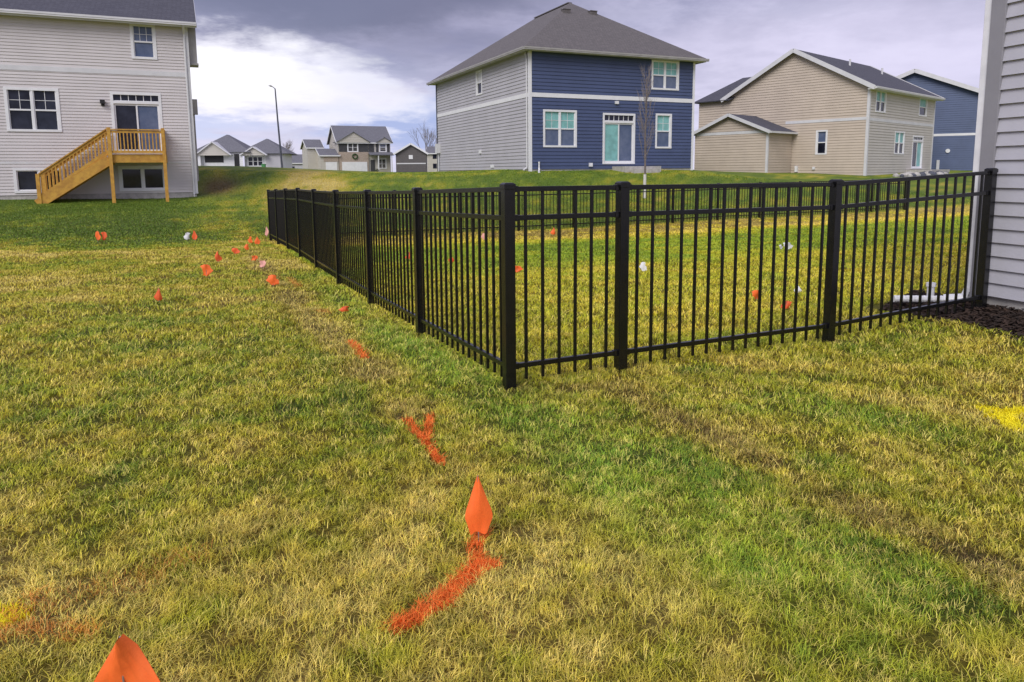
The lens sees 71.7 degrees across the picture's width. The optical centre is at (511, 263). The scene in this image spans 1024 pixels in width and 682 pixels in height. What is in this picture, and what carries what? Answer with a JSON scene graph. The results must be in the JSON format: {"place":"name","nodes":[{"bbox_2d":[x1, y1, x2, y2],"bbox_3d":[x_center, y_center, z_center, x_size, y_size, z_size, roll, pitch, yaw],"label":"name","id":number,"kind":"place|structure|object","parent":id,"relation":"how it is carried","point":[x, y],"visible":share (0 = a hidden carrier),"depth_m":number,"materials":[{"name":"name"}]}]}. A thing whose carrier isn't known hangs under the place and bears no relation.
{"place":"outdoors","nodes":[
{"label":"outdoors","id":0,"kind":"place"},
{"bbox_2d":[300,125,393,171],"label":"house","id":1,"kind":"structure","parent":0,"point":[369,146],"depth_m":130.32,"materials":[{"name":"beige"}]},
{"bbox_2d":[326,162,336,169],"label":"garage door","id":2,"kind":"structure","parent":1,"relation":"in","point":[329,165],"depth_m":127.81,"materials":[{"name":"white metal"}]},
{"bbox_2d":[347,143,357,151],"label":"window","id":3,"kind":"structure","parent":1,"relation":"in","point":[347,143],"depth_m":129.25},
{"bbox_2d":[342,162,366,170],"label":"garage door","id":4,"kind":"structure","parent":1,"relation":"in","point":[346,166],"depth_m":129.54,"materials":[{"name":"white metal"}]},
{"bbox_2d":[370,160,374,171],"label":"front door","id":5,"kind":"structure","parent":1,"relation":"in","point":[372,161],"depth_m":131.19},
{"bbox_2d":[377,158,386,168],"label":"window","id":6,"kind":"structure","parent":1,"relation":"in","point":[380,161],"depth_m":131.96,"materials":[{"name":"white glass"}]},
{"bbox_2d":[379,144,386,151],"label":"window","id":7,"kind":"structure","parent":1,"relation":"in","point":[381,149],"depth_m":131.64,"materials":[{"name":"white glass"}]},
{"bbox_2d":[0,166,1023,681],"bbox_3d":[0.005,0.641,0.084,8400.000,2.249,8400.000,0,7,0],"label":"ground","id":8,"kind":"structure","parent":0,"point":[734,632],"depth_m":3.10,"materials":[{"name":"green plant"}]},
{"bbox_2d":[0,598,37,628],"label":"paint mark","id":9,"kind":"object","parent":8,"relation":"on","point":[11,613],"visible":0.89,"depth_m":2.11,"materials":[{"name":"yellow paint"}]},
{"bbox_2d":[0,583,60,623],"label":"paint mark","id":10,"kind":"object","parent":8,"relation":"on","point":[15,610],"visible":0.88,"depth_m":2.15,"materials":[{"name":"yellow paint"}]},
{"bbox_2d":[0,610,106,643],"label":"paint mark","id":11,"kind":"object","parent":8,"relation":"on","point":[51,630],"visible":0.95,"depth_m":2.04,"materials":[{"name":"orange paint"}]},
{"bbox_2d":[95,231,100,239],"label":"marking flag","id":12,"kind":"object","parent":8,"relation":"on","point":[97,236],"visible":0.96,"depth_m":16.42,"materials":[{"name":"plastic"}]},
{"bbox_2d":[0,0,198,199],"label":"house","id":13,"kind":"structure","parent":8,"relation":"on","point":[74,74],"depth_m":27.30,"materials":[{"name":"beige plastic"}]},
{"bbox_2d":[3,87,61,131],"bbox_3d":[-17.929,-5.769,26.528,1.740,1.620,0.095,-4,8,-24],"label":"window","id":14,"kind":"structure","parent":13,"relation":"in","point":[27,109],"depth_m":26.53,"materials":[{"name":"white glass"}]},
{"bbox_2d":[12,168,62,192],"bbox_3d":[-17.903,-3.171,26.872,1.660,0.940,0.095,-4,8,-24],"label":"window","id":15,"kind":"structure","parent":13,"relation":"in","point":[24,178],"depth_m":26.73,"materials":[{"name":"white glass"}]},
{"bbox_2d":[110,92,162,153],"bbox_3d":[-14.786,-5.557,27.991,1.780,2.370,0.108,-4,8,-24],"label":"patio door","id":16,"kind":"structure","parent":13,"relation":"in","point":[129,110],"depth_m":27.99,"materials":[{"name":"white glass"}]},
{"bbox_2d":[118,166,164,190],"bbox_3d":[-14.733,-3.412,28.281,1.690,1.000,0.095,-4,8,-24],"label":"window","id":17,"kind":"structure","parent":13,"relation":"in","point":[131,178],"depth_m":28.27,"materials":[{"name":"white glass"}]},
{"bbox_2d":[129,23,156,59],"bbox_3d":[-14.435,-8.700,27.744,0.900,1.340,0.095,-4,8,-24],"label":"window","id":18,"kind":"structure","parent":13,"relation":"in","point":[142,36],"depth_m":27.77,"materials":[{"name":"white glass"}]},
{"bbox_2d":[34,127,168,203],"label":"wooden deck","id":19,"kind":"structure","parent":8,"relation":"on","point":[94,167],"depth_m":26.55,"materials":[{"name":"brown wood"}]},
{"bbox_2d":[101,232,106,239],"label":"marking flag","id":20,"kind":"object","parent":8,"relation":"on","point":[104,235],"visible":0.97,"depth_m":16.50,"materials":[{"name":"plastic"}]},
{"bbox_2d":[18,537,221,621],"bbox_3d":[-1.230,1.020,2.283,0.598,0.042,0.246,-7,10,-40],"label":"paint mark","id":21,"kind":"object","parent":8,"relation":"on","point":[113,585],"visible":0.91,"depth_m":2.29,"materials":[{"name":"orange paint"}]},
{"bbox_2d":[94,634,159,681],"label":"marking flag","id":22,"kind":"object","parent":8,"relation":"on","point":[126,660],"visible":1,"depth_m":1.57,"materials":[{"name":"plastic"}]},
{"bbox_2d":[154,287,162,302],"bbox_3d":[-3.911,0.375,7.831,0.088,0.230,0.020,-3,8,-21],"label":"marking flag","id":23,"kind":"object","parent":8,"relation":"on","point":[158,296],"visible":0.95,"depth_m":7.82,"materials":[{"name":"plastic"}]},
{"bbox_2d":[183,232,189,240],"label":"marking flag","id":24,"kind":"object","parent":8,"relation":"on","point":[186,237],"visible":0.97,"depth_m":17.16,"materials":[{"name":"plastic"}]},
{"bbox_2d":[192,231,196,240],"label":"marking flag","id":25,"kind":"object","parent":8,"relation":"on","point":[194,236],"visible":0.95,"depth_m":17.07,"materials":[{"name":"plastic"}]},
{"bbox_2d":[200,264,212,276],"bbox_3d":[-4.264,0.133,9.903,0.176,0.255,0.039,-1,8,-7],"label":"marking flag","id":26,"kind":"object","parent":8,"relation":"on","point":[207,269],"visible":0.96,"depth_m":9.90,"materials":[{"name":"plastic"}]},
{"bbox_2d":[215,251,221,261],"bbox_3d":[-4.846,-0.082,11.705,0.117,0.263,0.026,-6,9,-34],"label":"marking flag","id":27,"kind":"object","parent":8,"relation":"on","point":[218,257],"visible":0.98,"depth_m":11.69,"materials":[{"name":"plastic"}]},
{"bbox_2d":[232,248,239,253],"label":"marking flag","id":28,"kind":"object","parent":8,"relation":"on","point":[235,250],"visible":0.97,"depth_m":13.21,"materials":[{"name":"plastic"}]},
{"bbox_2d":[197,135,297,167],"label":"house","id":29,"kind":"structure","parent":8,"relation":"on","point":[227,150],"depth_m":104.41,"materials":[{"name":"grey"}]},
{"bbox_2d":[234,154,239,165],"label":"front door","id":30,"kind":"structure","parent":29,"relation":"in","point":[236,156],"depth_m":103.55,"materials":[{"name":"black paint"}]},
{"bbox_2d":[247,156,263,165],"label":"window","id":31,"kind":"structure","parent":29,"relation":"in","point":[251,160],"depth_m":104.88,"materials":[{"name":"white glass"}]},
{"bbox_2d":[259,260,265,267],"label":"marking flag","id":32,"kind":"object","parent":8,"relation":"on","point":[262,264],"visible":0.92,"depth_m":11.09,"materials":[{"name":"plastic"}]},
{"bbox_2d":[266,275,278,284],"bbox_3d":[-3.079,0.246,9.109,0.167,0.218,0.036,0,7,0],"label":"marking flag","id":33,"kind":"object","parent":8,"relation":"on","point":[272,280],"visible":0.98,"depth_m":9.10,"materials":[{"name":"plastic"}]},
{"bbox_2d":[269,85,282,167],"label":"street light","id":34,"kind":"object","parent":8,"relation":"on","point":[281,160],"visible":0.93,"depth_m":68.86,"materials":[{"name":"paint"}]},
{"bbox_2d":[281,141,294,151],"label":"bare tree","id":35,"kind":"object","parent":8,"relation":"on","point":[288,146],"visible":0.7,"depth_m":163.11,"materials":[{"name":"grey plant"}]},
{"bbox_2d":[285,276,301,287],"bbox_3d":[-2.941,0.237,9.554,0.208,0.059,1.104,-3,8,-21],"label":"paint mark","id":36,"kind":"object","parent":8,"relation":"on","point":[293,281],"visible":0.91,"depth_m":9.46,"materials":[{"name":"orange paint"}]},
{"bbox_2d":[292,154,302,168],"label":"house","id":37,"kind":"structure","parent":8,"relation":"on","point":[297,161],"depth_m":188.65,"materials":[{"name":"grey"}]},
{"bbox_2d":[339,306,348,311],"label":"marking flag","id":38,"kind":"object","parent":8,"relation":"on","point":[343,308],"visible":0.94,"depth_m":7.19,"materials":[{"name":"plastic"}]},
{"bbox_2d":[348,339,369,358],"bbox_3d":[-1.194,0.652,5.455,0.195,0.064,0.744,-3,8,-22],"label":"paint mark","id":39,"kind":"object","parent":8,"relation":"on","point":[362,354],"visible":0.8,"depth_m":5.38,"materials":[{"name":"orange paint"}]},
{"bbox_2d":[267,183,515,390],"bbox_3d":[-3.035,-0.470,10.969,0.074,1.733,14.873,-4,8,-24],"label":"fence","id":40,"kind":"object","parent":8,"relation":"on","point":[301,221],"visible":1,"depth_m":5.97,"materials":[{"name":"black metal"}]},
{"bbox_2d":[393,143,428,171],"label":"house","id":41,"kind":"structure","parent":8,"relation":"on","point":[410,157],"depth_m":126.89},
{"bbox_2d":[409,121,436,149],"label":"bare tree","id":42,"kind":"object","parent":8,"relation":"on","point":[429,136],"visible":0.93,"depth_m":152.00,"materials":[{"name":"grey plant"}]},
{"bbox_2d":[400,412,449,465],"bbox_3d":[-0.437,0.853,3.477,0.213,0.041,0.775,-2,8,-11],"label":"paint mark","id":43,"kind":"object","parent":8,"relation":"on","point":[428,424],"visible":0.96,"depth_m":3.52,"materials":[{"name":"orange paint"}]},
{"bbox_2d":[425,146,436,171],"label":"house","id":44,"kind":"structure","parent":8,"relation":"on","point":[431,161],"depth_m":148.51,"materials":[{"name":"beige"}]},
{"bbox_2d":[380,519,503,635],"bbox_3d":[-0.167,1.008,2.281,0.244,0.041,0.711,2,8,21],"label":"paint mark","id":45,"kind":"object","parent":8,"relation":"on","point":[444,595],"visible":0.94,"depth_m":2.22,"materials":[{"name":"orange paint"}]},
{"bbox_2d":[465,475,492,540],"bbox_3d":[-0.117,0.891,2.496,0.097,0.303,0.024,-1,7,-4],"label":"marking flag","id":46,"kind":"object","parent":8,"relation":"on","point":[478,516],"visible":0.98,"depth_m":2.49,"materials":[{"name":"plastic"}]},
{"bbox_2d":[515,266,522,271],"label":"marking flag","id":47,"kind":"object","parent":8,"relation":"on","point":[518,268],"visible":0.8,"depth_m":10.41,"materials":[{"name":"plastic"}]},
{"bbox_2d":[426,2,708,172],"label":"house","id":48,"kind":"structure","parent":8,"relation":"on","point":[553,89],"depth_m":35.98,"materials":[{"name":"blue"}]},
{"bbox_2d":[476,69,481,95],"bbox_3d":[-1.804,-10.022,39.167,0.095,1.350,0.900,-4,8,-24],"label":"window","id":49,"kind":"structure","parent":48,"relation":"in","point":[479,72],"depth_m":39.29,"materials":[{"name":"white glass"}]},
{"bbox_2d":[543,109,576,146],"bbox_3d":[2.328,-6.569,34.411,1.850,1.790,0.095,-4,8,-24],"label":"window","id":50,"kind":"structure","parent":48,"relation":"in","point":[559,126],"depth_m":34.42,"materials":[{"name":"white plastic"}]},
{"bbox_2d":[602,113,634,163],"bbox_3d":[5.396,-6.328,35.842,1.920,2.530,0.108,-4,8,-24],"label":"patio door","id":51,"kind":"structure","parent":48,"relation":"in","point":[618,134],"depth_m":35.87,"materials":[{"name":"white glass"}]},
{"bbox_2d":[655,113,671,147],"bbox_3d":[7.875,-6.913,36.886,1.020,1.780,0.095,-4,8,-24],"label":"window","id":52,"kind":"structure","parent":48,"relation":"in","point":[663,131],"depth_m":36.93,"materials":[{"name":"white glass"}]},
{"bbox_2d":[651,60,678,90],"bbox_3d":[7.897,-9.722,36.539,1.720,1.480,0.095,-4,8,-24],"label":"window","id":53,"kind":"structure","parent":48,"relation":"in","point":[666,73],"depth_m":36.56,"materials":[{"name":"white glass"}]},
{"bbox_2d":[341,179,906,235],"bbox_3d":[4.584,-1.851,22.524,23.336,1.512,0.074,-4,8,-24],"label":"fence","id":54,"kind":"object","parent":8,"relation":"on","point":[717,216],"visible":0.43,"depth_m":22.72,"materials":[{"name":"black metal"}]},
{"bbox_2d":[639,262,646,270],"bbox_3d":[1.872,0.077,10.139,0.118,0.213,0.024,3,8,27],"label":"marking flag","id":55,"kind":"object","parent":8,"relation":"on","point":[642,266],"visible":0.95,"depth_m":10.13,"materials":[{"name":"plastic"}]},
{"bbox_2d":[636,62,656,197],"bbox_3d":[5.332,-5.231,28.161,0.814,5.425,0.877,0,7,0],"label":"young tree","id":56,"kind":"object","parent":8,"relation":"on","point":[647,93],"visible":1,"depth_m":28.11,"materials":[{"name":"brown plant"}]},
{"bbox_2d":[752,290,757,299],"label":"marking flag","id":57,"kind":"object","parent":8,"relation":"on","point":[755,293],"visible":0.69,"depth_m":7.25,"materials":[{"name":"plastic"}]},
{"bbox_2d":[515,168,998,378],"bbox_3d":[2.056,0.050,5.183,4.503,1.465,0.074,-4,8,-24],"label":"fence","id":58,"kind":"object","parent":8,"relation":"on","point":[621,351],"visible":0.98,"depth_m":5.06,"materials":[{"name":"black metal"}]},
{"bbox_2d":[780,301,791,308],"bbox_3d":[2.587,0.420,6.685,0.104,0.144,0.022,2,8,17],"label":"marking flag","id":59,"kind":"object","parent":8,"relation":"on","point":[788,303],"visible":0.6,"depth_m":6.68,"materials":[{"name":"plastic"}]},
{"bbox_2d":[783,242,792,248],"bbox_3d":[5.066,-0.294,12.988,0.191,0.213,0.044,0,7,0],"label":"marking flag","id":60,"kind":"object","parent":8,"relation":"on","point":[790,246],"visible":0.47,"depth_m":12.98,"materials":[{"name":"plastic"}]},
{"bbox_2d":[694,48,949,175],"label":"house","id":61,"kind":"structure","parent":8,"relation":"on","point":[794,110],"depth_m":46.23,"materials":[{"name":"beige plastic"}]},
{"bbox_2d":[815,130,827,154],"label":"window","id":62,"kind":"structure","parent":61,"relation":"in","point":[821,135],"depth_m":45.53,"materials":[{"name":"white glass"}]},
{"bbox_2d":[875,91,886,112],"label":"window","id":63,"kind":"structure","parent":61,"relation":"in","point":[881,96],"depth_m":44.23,"materials":[{"name":"white glass"}]},
{"bbox_2d":[894,131,904,153],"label":"window","id":64,"kind":"structure","parent":61,"relation":"in","point":[899,141],"depth_m":46.86,"materials":[{"name":"white glass"}]},
{"bbox_2d":[911,135,923,168],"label":"patio door","id":65,"kind":"structure","parent":61,"relation":"in","point":[917,146],"depth_m":49.23,"materials":[{"name":"white glass"}]},
{"bbox_2d":[918,98,927,116],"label":"window","id":66,"kind":"structure","parent":61,"relation":"in","point":[923,102],"depth_m":49.23,"materials":[{"name":"clear glass"}]},
{"bbox_2d":[893,171,948,176],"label":"rock bed","id":67,"kind":"object","parent":8,"relation":"on","point":[910,174],"visible":0.66,"depth_m":44.13,"materials":[{"name":"stone"}]},
{"bbox_2d":[896,69,978,170],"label":"house","id":68,"kind":"structure","parent":8,"relation":"on","point":[954,128],"depth_m":54.94,"materials":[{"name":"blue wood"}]},
{"bbox_2d":[877,289,1023,343],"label":"mulch bed","id":69,"kind":"object","parent":8,"relation":"on","point":[989,317],"visible":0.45,"depth_m":5.93,"materials":[{"name":"black wood"}]},
{"bbox_2d":[893,295,943,302],"bbox_3d":[3.736,0.322,6.509,0.439,0.065,0.068,0,7,5],"label":"drain pipe","id":70,"kind":"object","parent":69,"relation":"on","point":[896,298],"visible":0.74,"depth_m":6.49,"materials":[{"name":"white plastic"}]},
{"bbox_2d":[926,282,935,295],"bbox_3d":[3.909,0.302,6.620,0.084,0.255,0.080,0,7,0],"label":"drain cleanout","id":71,"kind":"object","parent":69,"relation":"on","point":[933,287],"visible":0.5,"depth_m":6.59,"materials":[{"name":"white plastic"}]},
{"bbox_2d":[943,0,1023,310],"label":"house","id":72,"kind":"structure","parent":8,"relation":"on","point":[999,139],"depth_m":5.98,"materials":[{"name":"grey plastic"}]},
{"bbox_2d":[975,403,1023,431],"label":"paint mark","id":73,"kind":"object","parent":8,"relation":"on","point":[1005,415],"visible":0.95,"depth_m":3.76,"materials":[{"name":"yellow paint"}]},
{"bbox_2d":[190,0,985,171],"label":"sky","id":74,"kind":"structure","parent":0,"point":[327,62],"materials":[{"name":"grey"}]}
]}

